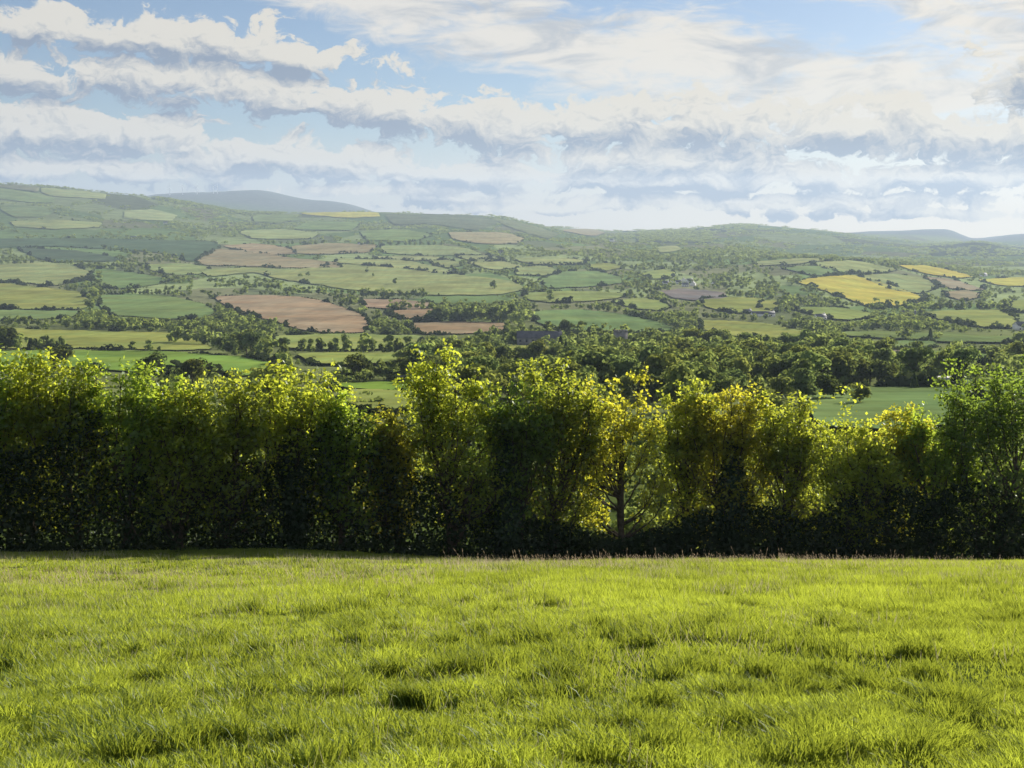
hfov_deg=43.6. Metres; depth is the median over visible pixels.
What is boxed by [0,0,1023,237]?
sky
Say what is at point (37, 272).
field
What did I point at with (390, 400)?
field
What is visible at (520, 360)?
broadleaf tree
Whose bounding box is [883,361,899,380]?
broadleaf tree
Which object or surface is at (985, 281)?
hedgerow
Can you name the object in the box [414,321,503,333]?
field
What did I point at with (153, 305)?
field
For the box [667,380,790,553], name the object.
hedgerow tree
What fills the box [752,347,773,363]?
broadleaf tree
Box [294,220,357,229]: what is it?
field
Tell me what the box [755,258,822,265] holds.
field
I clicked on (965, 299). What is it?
hedgerow
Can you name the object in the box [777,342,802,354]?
broadleaf tree
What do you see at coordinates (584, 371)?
broadleaf tree
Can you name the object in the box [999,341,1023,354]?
broadleaf tree
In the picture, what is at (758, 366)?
broadleaf tree
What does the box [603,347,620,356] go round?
broadleaf tree
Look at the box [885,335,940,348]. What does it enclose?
hedgerow
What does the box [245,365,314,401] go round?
broadleaf tree
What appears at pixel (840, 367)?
broadleaf tree
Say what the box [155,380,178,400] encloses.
broadleaf tree
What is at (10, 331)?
broadleaf tree
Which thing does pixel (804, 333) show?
broadleaf tree
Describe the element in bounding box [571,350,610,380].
broadleaf tree
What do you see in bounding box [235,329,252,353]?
broadleaf tree
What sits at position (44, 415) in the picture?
hedgerow tree
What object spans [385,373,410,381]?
hedgerow
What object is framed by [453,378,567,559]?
hedgerow tree
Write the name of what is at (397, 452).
hedgerow tree
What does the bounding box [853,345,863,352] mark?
broadleaf tree
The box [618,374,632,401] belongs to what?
broadleaf tree
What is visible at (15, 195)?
field
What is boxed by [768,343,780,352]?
broadleaf tree
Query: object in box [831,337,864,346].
broadleaf tree
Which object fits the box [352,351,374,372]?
broadleaf tree
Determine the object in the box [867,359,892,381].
broadleaf tree
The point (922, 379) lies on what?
hedgerow
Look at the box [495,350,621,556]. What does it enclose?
hedgerow tree
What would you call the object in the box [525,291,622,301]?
field
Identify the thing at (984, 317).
field
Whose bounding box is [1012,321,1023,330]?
house
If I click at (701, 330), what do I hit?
broadleaf tree
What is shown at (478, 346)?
broadleaf tree
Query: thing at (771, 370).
broadleaf tree
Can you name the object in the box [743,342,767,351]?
broadleaf tree
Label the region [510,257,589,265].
hedgerow
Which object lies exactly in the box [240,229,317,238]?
field
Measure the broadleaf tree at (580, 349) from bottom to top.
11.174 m
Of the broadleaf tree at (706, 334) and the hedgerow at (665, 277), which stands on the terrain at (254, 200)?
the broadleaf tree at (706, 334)
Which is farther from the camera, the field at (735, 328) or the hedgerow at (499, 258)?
the hedgerow at (499, 258)
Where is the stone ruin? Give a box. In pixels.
[516,329,561,344]
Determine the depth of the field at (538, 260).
2677.70 m
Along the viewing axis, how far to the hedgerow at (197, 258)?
2462.57 m
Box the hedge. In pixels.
[0,409,1023,560]
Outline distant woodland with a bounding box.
[0,182,1023,553]
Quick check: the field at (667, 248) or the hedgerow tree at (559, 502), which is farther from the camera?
the field at (667, 248)
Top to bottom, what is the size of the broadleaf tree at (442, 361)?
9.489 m
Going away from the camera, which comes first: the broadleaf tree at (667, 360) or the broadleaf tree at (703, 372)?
the broadleaf tree at (703, 372)
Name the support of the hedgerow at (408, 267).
on the field at (399, 263)
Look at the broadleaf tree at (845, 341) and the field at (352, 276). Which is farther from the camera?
the field at (352, 276)
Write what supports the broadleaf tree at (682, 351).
on the terrain at (254, 200)
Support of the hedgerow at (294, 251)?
on the field at (265, 248)
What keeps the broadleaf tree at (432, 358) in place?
on the terrain at (254, 200)
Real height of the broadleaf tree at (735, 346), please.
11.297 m
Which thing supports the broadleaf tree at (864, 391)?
on the field at (879, 400)
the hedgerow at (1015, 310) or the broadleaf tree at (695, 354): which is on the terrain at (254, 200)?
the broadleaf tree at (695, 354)
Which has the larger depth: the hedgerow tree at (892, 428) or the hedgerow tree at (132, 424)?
the hedgerow tree at (892, 428)
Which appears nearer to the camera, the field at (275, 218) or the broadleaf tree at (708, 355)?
the broadleaf tree at (708, 355)
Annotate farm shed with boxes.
[940,378,967,386]
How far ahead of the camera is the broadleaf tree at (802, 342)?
491.76 m
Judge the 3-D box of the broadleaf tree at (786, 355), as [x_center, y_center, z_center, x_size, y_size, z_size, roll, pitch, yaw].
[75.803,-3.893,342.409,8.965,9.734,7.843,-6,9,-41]
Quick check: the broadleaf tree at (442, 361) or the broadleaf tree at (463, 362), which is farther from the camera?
the broadleaf tree at (442, 361)
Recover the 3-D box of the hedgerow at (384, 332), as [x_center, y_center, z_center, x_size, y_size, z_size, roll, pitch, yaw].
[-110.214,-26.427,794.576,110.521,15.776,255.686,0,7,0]
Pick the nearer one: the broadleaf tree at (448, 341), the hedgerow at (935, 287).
the broadleaf tree at (448, 341)
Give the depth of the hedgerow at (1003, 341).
877.87 m
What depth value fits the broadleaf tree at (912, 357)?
332.85 m
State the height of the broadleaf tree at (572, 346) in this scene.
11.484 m
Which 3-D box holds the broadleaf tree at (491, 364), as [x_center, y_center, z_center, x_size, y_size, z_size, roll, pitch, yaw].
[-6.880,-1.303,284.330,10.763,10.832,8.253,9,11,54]
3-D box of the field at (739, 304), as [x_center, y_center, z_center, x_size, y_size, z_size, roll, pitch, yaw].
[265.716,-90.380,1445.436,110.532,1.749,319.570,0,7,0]
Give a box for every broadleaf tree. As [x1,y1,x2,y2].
[0,325,8,347]
[0,326,17,349]
[45,345,74,370]
[135,350,167,378]
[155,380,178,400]
[178,357,209,386]
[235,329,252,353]
[241,331,262,351]
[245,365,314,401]
[343,354,366,380]
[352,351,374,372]
[394,357,406,371]
[402,348,423,368]
[404,342,436,363]
[417,354,440,376]
[434,344,445,354]
[435,356,462,380]
[439,348,460,379]
[442,340,451,346]
[445,363,512,399]
[451,340,465,348]
[454,344,477,355]
[458,350,486,358]
[458,358,494,369]
[465,354,500,388]
[467,343,486,351]
[482,341,495,358]
[493,345,512,359]
[494,362,523,399]
[499,357,508,363]
[507,376,532,400]
[509,357,539,368]
[510,346,527,360]
[518,360,543,400]
[521,342,542,360]
[526,339,546,359]
[534,355,559,384]
[543,357,582,384]
[550,342,563,355]
[556,342,577,356]
[556,350,581,359]
[558,319,575,335]
[559,366,598,387]
[564,375,608,404]
[571,343,588,350]
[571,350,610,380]
[576,345,588,352]
[583,365,597,382]
[584,345,610,356]
[597,362,617,386]
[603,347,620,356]
[609,354,638,397]
[610,356,642,399]
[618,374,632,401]
[625,344,647,357]
[626,354,637,386]
[628,345,640,352]
[632,364,648,396]
[635,327,658,340]
[636,365,666,400]
[637,346,662,364]
[640,374,662,402]
[643,352,683,377]
[655,364,701,416]
[658,338,683,347]
[658,371,668,388]
[659,346,678,353]
[669,336,692,348]
[670,351,691,361]
[672,347,692,353]
[677,359,720,393]
[678,337,698,348]
[682,328,704,340]
[684,346,698,352]
[688,351,711,362]
[689,347,722,371]
[692,347,727,359]
[695,343,724,349]
[697,328,705,338]
[701,329,714,340]
[701,361,718,394]
[708,329,722,339]
[710,372,742,393]
[712,349,755,368]
[713,329,735,338]
[714,342,732,350]
[715,357,735,374]
[716,350,754,378]
[720,357,751,394]
[724,367,746,397]
[726,343,741,350]
[728,337,763,345]
[737,332,753,338]
[738,345,759,350]
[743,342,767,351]
[747,348,760,378]
[750,362,768,381]
[751,362,765,380]
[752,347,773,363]
[753,387,792,410]
[762,354,780,377]
[765,376,793,400]
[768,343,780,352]
[771,357,797,377]
[772,332,792,343]
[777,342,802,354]
[779,334,791,343]
[781,351,797,358]
[782,344,815,354]
[783,359,816,386]
[787,368,818,398]
[791,335,799,341]
[791,350,831,383]
[797,340,810,344]
[798,329,816,339]
[806,341,823,347]
[812,350,828,355]
[813,336,830,347]
[814,346,826,350]
[814,371,846,396]
[819,350,856,375]
[828,346,874,362]
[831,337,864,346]
[832,361,856,384]
[842,358,861,383]
[848,383,871,401]
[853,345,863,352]
[856,357,870,382]
[860,363,881,384]
[861,344,893,379]
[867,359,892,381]
[871,336,897,356]
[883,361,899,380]
[896,346,937,376]
[929,343,955,377]
[949,347,981,378]
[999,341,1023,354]
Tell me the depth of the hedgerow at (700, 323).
1022.55 m
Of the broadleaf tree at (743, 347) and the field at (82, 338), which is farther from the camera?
the field at (82, 338)
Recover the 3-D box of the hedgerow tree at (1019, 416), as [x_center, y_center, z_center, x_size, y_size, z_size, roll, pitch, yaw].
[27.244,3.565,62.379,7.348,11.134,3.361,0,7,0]
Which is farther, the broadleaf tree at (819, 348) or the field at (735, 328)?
the field at (735, 328)
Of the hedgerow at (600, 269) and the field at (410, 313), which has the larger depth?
the hedgerow at (600, 269)
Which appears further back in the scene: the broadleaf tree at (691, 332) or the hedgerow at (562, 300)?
the hedgerow at (562, 300)
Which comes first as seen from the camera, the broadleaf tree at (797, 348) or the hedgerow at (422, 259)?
the broadleaf tree at (797, 348)
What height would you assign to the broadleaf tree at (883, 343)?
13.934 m
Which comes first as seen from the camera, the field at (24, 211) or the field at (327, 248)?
the field at (327, 248)
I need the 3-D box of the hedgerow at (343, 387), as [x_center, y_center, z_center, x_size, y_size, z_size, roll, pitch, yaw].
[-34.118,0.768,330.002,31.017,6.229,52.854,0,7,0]
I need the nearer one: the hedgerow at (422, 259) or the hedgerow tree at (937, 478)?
the hedgerow tree at (937, 478)
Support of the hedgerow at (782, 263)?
on the terrain at (254, 200)
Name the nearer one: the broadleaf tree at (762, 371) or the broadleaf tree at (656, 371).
the broadleaf tree at (656, 371)
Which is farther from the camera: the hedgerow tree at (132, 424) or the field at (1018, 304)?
the field at (1018, 304)
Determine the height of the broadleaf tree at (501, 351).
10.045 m
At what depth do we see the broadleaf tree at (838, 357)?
329.58 m
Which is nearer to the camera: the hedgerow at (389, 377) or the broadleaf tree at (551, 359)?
the broadleaf tree at (551, 359)
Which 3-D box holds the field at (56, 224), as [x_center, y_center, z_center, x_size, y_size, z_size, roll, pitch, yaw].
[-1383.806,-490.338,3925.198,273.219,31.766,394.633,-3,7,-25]
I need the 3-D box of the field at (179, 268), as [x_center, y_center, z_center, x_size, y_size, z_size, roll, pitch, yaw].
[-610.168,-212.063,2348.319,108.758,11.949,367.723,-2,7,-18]
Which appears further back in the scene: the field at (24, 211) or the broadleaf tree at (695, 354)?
the field at (24, 211)
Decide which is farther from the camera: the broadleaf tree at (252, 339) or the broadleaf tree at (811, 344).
the broadleaf tree at (252, 339)
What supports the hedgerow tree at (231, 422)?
on the terrain at (254, 200)
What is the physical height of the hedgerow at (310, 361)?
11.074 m
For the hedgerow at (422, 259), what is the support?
on the field at (416, 257)
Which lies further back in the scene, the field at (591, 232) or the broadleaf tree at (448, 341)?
the field at (591, 232)
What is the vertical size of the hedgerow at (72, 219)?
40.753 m
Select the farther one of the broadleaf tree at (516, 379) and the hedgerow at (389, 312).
the hedgerow at (389, 312)
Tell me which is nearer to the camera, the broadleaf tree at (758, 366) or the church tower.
the broadleaf tree at (758, 366)
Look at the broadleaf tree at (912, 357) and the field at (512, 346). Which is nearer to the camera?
the broadleaf tree at (912, 357)
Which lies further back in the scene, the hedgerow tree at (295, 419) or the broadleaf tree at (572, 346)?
the broadleaf tree at (572, 346)
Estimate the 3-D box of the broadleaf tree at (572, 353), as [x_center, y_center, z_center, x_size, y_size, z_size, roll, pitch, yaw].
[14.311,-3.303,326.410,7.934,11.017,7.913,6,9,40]
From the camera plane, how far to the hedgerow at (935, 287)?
2154.46 m
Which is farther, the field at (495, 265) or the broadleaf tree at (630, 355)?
the field at (495, 265)
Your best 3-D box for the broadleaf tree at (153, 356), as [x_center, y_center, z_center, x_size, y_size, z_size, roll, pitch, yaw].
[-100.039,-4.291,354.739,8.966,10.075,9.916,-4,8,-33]
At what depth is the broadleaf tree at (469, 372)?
212.82 m
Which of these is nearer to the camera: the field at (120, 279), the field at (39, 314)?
the field at (39, 314)
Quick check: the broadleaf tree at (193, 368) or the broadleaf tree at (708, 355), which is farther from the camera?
the broadleaf tree at (193, 368)
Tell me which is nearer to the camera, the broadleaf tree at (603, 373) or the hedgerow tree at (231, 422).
the hedgerow tree at (231, 422)
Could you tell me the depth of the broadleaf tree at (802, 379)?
263.65 m
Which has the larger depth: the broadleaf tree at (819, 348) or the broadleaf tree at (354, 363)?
the broadleaf tree at (819, 348)
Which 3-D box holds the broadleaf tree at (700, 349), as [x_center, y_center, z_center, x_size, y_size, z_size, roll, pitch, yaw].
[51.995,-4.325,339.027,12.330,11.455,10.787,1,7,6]
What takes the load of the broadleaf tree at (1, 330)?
on the field at (112, 358)
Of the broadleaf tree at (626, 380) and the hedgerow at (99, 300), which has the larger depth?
the hedgerow at (99, 300)
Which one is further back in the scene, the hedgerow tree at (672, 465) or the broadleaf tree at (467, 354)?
the broadleaf tree at (467, 354)
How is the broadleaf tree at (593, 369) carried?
on the terrain at (254, 200)
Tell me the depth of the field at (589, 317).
1124.09 m
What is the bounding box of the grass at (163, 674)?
[0,546,1023,767]
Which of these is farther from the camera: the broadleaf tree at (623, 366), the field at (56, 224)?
the field at (56, 224)
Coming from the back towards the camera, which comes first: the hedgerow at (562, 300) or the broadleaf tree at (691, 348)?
the hedgerow at (562, 300)
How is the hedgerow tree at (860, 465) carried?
on the terrain at (254, 200)
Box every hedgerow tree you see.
[0,343,43,533]
[0,348,74,544]
[6,346,133,546]
[57,352,197,549]
[124,378,235,549]
[150,365,296,547]
[222,359,364,546]
[294,381,395,547]
[347,401,426,552]
[373,338,523,556]
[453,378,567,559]
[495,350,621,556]
[555,363,694,551]
[640,378,723,547]
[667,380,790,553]
[744,389,841,551]
[771,383,915,558]
[845,401,937,558]
[882,401,988,553]
[909,357,1023,558]
[1007,354,1023,472]
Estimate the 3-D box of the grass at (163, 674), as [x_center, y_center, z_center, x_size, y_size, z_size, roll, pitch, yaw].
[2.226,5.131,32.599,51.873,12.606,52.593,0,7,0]
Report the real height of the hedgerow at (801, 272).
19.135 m
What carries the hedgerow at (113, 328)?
on the field at (82, 338)
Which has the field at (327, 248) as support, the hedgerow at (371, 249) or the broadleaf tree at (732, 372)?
the hedgerow at (371, 249)
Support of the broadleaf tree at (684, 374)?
on the terrain at (254, 200)
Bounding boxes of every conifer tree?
[558,335,563,347]
[909,372,918,387]
[928,328,933,338]
[950,356,966,387]
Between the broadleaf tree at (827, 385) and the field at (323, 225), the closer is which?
the broadleaf tree at (827, 385)
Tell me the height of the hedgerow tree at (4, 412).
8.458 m
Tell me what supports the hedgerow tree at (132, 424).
on the terrain at (254, 200)
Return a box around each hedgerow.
[0,262,91,285]
[0,281,90,309]
[0,305,79,320]
[1,325,211,350]
[2,344,282,377]
[11,218,102,229]
[17,246,121,262]
[24,236,220,260]
[89,266,166,288]
[95,291,213,319]
[144,261,211,275]
[194,247,342,268]
[202,261,522,295]
[212,293,370,333]
[223,242,296,254]
[272,328,424,351]
[295,242,377,254]
[295,354,395,366]
[326,377,426,390]
[334,255,459,273]
[337,390,425,417]
[358,296,435,309]
[359,228,432,241]
[377,255,447,260]
[379,243,482,255]
[383,307,429,319]
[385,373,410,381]
[407,315,510,334]
[428,256,463,267]
[448,230,524,244]
[454,252,506,261]
[467,255,517,269]
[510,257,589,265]
[514,263,561,275]
[520,288,626,302]
[531,308,673,333]
[537,268,622,288]
[588,260,624,271]
[611,297,671,310]
[642,266,675,279]
[695,317,812,336]
[699,293,779,313]
[751,260,819,266]
[755,297,778,311]
[780,263,850,274]
[794,303,869,320]
[797,369,999,433]
[798,271,932,309]
[810,258,897,274]
[843,325,1023,344]
[857,269,940,293]
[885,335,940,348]
[891,344,911,353]
[899,262,968,278]
[921,307,1019,328]
[923,274,986,290]
[941,290,981,301]
[967,345,989,364]
[978,275,1023,286]
[1008,298,1023,312]
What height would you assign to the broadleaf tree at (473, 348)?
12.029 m
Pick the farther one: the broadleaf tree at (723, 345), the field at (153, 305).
the field at (153, 305)
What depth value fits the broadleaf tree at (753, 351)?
367.27 m
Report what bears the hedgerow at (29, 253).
on the field at (58, 255)
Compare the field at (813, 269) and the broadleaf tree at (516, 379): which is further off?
the field at (813, 269)
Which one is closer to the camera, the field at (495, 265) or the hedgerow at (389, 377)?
the hedgerow at (389, 377)
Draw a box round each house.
[681,282,688,286]
[750,310,775,316]
[814,313,826,319]
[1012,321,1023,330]
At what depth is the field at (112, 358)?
554.76 m
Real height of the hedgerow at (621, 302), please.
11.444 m
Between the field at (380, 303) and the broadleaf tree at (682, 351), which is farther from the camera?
the field at (380, 303)
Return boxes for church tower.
[613,329,627,344]
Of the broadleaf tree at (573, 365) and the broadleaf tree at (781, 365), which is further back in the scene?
the broadleaf tree at (781, 365)
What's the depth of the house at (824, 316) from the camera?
1196.13 m
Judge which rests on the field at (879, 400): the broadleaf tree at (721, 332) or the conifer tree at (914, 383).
the conifer tree at (914, 383)
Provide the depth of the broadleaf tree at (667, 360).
282.44 m
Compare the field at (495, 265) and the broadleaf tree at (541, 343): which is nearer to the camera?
the broadleaf tree at (541, 343)
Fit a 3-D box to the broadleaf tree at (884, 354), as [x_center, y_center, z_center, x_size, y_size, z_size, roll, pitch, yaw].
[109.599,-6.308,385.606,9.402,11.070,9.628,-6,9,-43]
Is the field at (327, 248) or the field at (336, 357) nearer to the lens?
the field at (336, 357)
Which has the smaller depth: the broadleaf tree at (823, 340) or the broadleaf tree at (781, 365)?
the broadleaf tree at (781, 365)
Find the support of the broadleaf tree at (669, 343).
on the terrain at (254, 200)
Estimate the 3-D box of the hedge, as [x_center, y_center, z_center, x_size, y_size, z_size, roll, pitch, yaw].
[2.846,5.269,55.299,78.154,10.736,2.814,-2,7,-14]
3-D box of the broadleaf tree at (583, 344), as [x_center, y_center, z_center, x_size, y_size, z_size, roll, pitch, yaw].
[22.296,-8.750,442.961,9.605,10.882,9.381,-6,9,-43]
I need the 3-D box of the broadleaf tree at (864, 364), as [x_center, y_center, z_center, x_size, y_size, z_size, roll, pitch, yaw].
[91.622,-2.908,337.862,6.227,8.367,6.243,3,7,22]
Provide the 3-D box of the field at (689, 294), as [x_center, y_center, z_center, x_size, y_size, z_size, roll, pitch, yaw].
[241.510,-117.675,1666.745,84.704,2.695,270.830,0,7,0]
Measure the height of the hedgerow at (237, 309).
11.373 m
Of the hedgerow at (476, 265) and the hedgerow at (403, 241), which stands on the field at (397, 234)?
the hedgerow at (403, 241)
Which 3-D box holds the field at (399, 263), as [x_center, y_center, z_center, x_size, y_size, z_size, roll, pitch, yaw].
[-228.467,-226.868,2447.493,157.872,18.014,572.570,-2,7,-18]
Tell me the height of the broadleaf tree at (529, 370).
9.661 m
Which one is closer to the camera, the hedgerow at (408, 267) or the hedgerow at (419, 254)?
the hedgerow at (408, 267)
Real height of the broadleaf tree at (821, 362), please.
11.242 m
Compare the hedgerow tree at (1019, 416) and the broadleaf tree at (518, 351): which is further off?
the broadleaf tree at (518, 351)
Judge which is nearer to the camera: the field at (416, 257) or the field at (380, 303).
the field at (380, 303)
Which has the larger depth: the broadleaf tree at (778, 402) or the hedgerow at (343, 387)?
the hedgerow at (343, 387)
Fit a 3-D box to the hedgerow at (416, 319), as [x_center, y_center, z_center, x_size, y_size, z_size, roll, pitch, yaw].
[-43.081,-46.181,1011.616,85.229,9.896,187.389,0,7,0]
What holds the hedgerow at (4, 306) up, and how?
on the terrain at (254, 200)
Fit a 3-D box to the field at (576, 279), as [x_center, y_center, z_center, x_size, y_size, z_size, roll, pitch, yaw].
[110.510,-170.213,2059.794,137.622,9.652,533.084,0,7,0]
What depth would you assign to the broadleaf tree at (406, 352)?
391.57 m
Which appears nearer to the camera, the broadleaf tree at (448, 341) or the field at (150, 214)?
the broadleaf tree at (448, 341)
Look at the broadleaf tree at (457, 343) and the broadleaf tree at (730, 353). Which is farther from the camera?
the broadleaf tree at (457, 343)
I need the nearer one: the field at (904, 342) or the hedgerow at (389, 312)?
the field at (904, 342)
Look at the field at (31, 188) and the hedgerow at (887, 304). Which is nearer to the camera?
the hedgerow at (887, 304)
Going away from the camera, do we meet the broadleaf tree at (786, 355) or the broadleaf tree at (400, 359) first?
the broadleaf tree at (786, 355)
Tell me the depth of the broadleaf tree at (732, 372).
285.10 m
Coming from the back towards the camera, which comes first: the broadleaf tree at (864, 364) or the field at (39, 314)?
the field at (39, 314)
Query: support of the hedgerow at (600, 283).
on the field at (576, 279)
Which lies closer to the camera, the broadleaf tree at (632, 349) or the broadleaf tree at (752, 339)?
the broadleaf tree at (632, 349)
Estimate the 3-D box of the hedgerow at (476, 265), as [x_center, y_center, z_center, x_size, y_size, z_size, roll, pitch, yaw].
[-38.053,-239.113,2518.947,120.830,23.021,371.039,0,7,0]
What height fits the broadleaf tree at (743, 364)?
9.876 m
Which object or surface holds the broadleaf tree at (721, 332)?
on the terrain at (254, 200)
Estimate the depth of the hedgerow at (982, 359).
531.43 m
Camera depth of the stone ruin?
723.14 m
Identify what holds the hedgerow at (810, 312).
on the terrain at (254, 200)
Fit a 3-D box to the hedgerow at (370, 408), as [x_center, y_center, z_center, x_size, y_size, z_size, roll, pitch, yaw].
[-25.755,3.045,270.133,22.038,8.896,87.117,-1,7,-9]
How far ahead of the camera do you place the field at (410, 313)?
1235.37 m
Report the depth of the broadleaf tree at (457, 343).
463.01 m
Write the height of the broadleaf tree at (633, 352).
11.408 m
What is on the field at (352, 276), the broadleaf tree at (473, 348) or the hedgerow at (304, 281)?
the hedgerow at (304, 281)
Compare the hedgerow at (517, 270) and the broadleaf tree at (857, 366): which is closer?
the broadleaf tree at (857, 366)
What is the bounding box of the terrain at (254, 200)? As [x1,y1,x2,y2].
[0,184,1023,767]
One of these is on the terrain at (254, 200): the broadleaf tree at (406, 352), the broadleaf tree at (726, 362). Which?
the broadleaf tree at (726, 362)
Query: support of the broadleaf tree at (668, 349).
on the terrain at (254, 200)
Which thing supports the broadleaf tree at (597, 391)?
on the terrain at (254, 200)
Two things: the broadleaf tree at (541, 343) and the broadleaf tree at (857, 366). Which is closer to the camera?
the broadleaf tree at (857, 366)
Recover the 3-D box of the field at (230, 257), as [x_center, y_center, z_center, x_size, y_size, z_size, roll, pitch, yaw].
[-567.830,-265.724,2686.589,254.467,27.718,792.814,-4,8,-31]
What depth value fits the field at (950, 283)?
2228.88 m
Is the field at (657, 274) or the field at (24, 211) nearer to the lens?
the field at (657, 274)
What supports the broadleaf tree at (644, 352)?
on the terrain at (254, 200)
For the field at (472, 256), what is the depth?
2799.85 m
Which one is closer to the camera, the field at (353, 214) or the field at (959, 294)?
the field at (959, 294)
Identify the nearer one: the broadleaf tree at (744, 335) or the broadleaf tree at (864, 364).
the broadleaf tree at (864, 364)
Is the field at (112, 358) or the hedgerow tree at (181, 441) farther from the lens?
the field at (112, 358)
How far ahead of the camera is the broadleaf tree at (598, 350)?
366.60 m
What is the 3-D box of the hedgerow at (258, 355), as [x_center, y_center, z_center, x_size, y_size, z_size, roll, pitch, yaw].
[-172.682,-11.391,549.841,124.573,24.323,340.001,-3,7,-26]
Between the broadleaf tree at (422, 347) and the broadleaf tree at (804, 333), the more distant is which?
the broadleaf tree at (804, 333)
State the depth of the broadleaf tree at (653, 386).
274.06 m
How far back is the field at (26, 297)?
1554.34 m
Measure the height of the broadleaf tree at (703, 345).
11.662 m
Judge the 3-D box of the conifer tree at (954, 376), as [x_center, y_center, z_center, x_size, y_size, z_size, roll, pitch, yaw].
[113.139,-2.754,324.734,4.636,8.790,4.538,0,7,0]
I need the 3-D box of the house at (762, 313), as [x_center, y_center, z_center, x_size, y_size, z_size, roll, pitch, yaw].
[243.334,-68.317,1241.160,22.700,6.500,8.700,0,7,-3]
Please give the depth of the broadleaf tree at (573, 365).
228.10 m
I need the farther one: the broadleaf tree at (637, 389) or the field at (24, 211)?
the field at (24, 211)
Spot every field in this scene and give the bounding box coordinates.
[0,185,39,191]
[0,188,53,202]
[0,205,51,216]
[0,238,219,260]
[0,261,89,284]
[0,283,86,308]
[0,309,76,318]
[0,350,268,374]
[2,328,210,349]
[10,220,101,228]
[21,247,119,261]
[41,188,105,198]
[92,269,163,287]
[100,294,213,317]
[124,209,177,220]
[149,263,207,274]
[198,249,339,267]
[200,264,522,294]
[216,295,368,332]
[225,243,292,254]
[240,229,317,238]
[253,214,300,222]
[276,333,421,348]
[292,243,376,253]
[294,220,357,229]
[298,352,396,363]
[303,212,379,217]
[332,381,426,390]
[336,258,455,272]
[344,389,424,410]
[361,229,431,240]
[364,299,428,308]
[378,255,448,259]
[381,245,480,255]
[386,214,497,229]
[394,309,431,317]
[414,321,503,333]
[432,260,459,266]
[449,232,523,243]
[458,255,501,261]
[470,259,521,268]
[491,218,557,237]
[504,345,549,355]
[514,257,582,263]
[516,266,556,274]
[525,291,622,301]
[534,309,671,331]
[539,271,621,287]
[563,229,603,235]
[590,263,619,269]
[614,298,669,309]
[643,269,674,278]
[656,245,680,251]
[662,288,726,299]
[701,297,777,312]
[703,320,800,337]
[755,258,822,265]
[760,300,776,310]
[786,265,847,275]
[797,306,870,318]
[799,275,919,305]
[804,386,984,429]
[816,260,894,273]
[842,330,1011,341]
[862,273,934,292]
[895,340,938,346]
[900,265,972,277]
[926,309,1016,326]
[927,276,983,289]
[946,290,979,299]
[966,377,1022,392]
[979,277,1023,285]
[1011,300,1023,310]
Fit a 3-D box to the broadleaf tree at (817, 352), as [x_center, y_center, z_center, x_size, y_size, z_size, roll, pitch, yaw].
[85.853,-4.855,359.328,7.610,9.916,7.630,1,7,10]
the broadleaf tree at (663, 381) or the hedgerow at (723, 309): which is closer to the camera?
the broadleaf tree at (663, 381)
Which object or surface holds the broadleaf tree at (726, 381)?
on the terrain at (254, 200)
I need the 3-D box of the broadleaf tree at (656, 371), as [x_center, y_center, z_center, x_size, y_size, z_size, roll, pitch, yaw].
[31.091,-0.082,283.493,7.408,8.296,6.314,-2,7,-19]
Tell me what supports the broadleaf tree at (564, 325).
on the terrain at (254, 200)
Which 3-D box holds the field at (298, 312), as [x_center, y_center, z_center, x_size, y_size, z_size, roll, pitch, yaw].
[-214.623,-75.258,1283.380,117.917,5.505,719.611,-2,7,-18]
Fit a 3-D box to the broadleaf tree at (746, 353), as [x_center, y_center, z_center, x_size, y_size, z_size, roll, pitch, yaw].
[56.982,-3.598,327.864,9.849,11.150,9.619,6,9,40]
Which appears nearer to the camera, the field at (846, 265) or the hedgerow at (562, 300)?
the hedgerow at (562, 300)
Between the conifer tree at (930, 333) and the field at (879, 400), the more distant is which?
the conifer tree at (930, 333)
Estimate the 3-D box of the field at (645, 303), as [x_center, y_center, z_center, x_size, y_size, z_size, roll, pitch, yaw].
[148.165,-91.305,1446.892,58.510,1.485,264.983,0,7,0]
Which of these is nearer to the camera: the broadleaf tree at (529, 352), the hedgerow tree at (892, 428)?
the hedgerow tree at (892, 428)
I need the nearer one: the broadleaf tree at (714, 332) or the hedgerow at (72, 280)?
the broadleaf tree at (714, 332)
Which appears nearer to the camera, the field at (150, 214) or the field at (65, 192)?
the field at (150, 214)
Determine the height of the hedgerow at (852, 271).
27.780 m
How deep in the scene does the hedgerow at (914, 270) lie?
2530.59 m

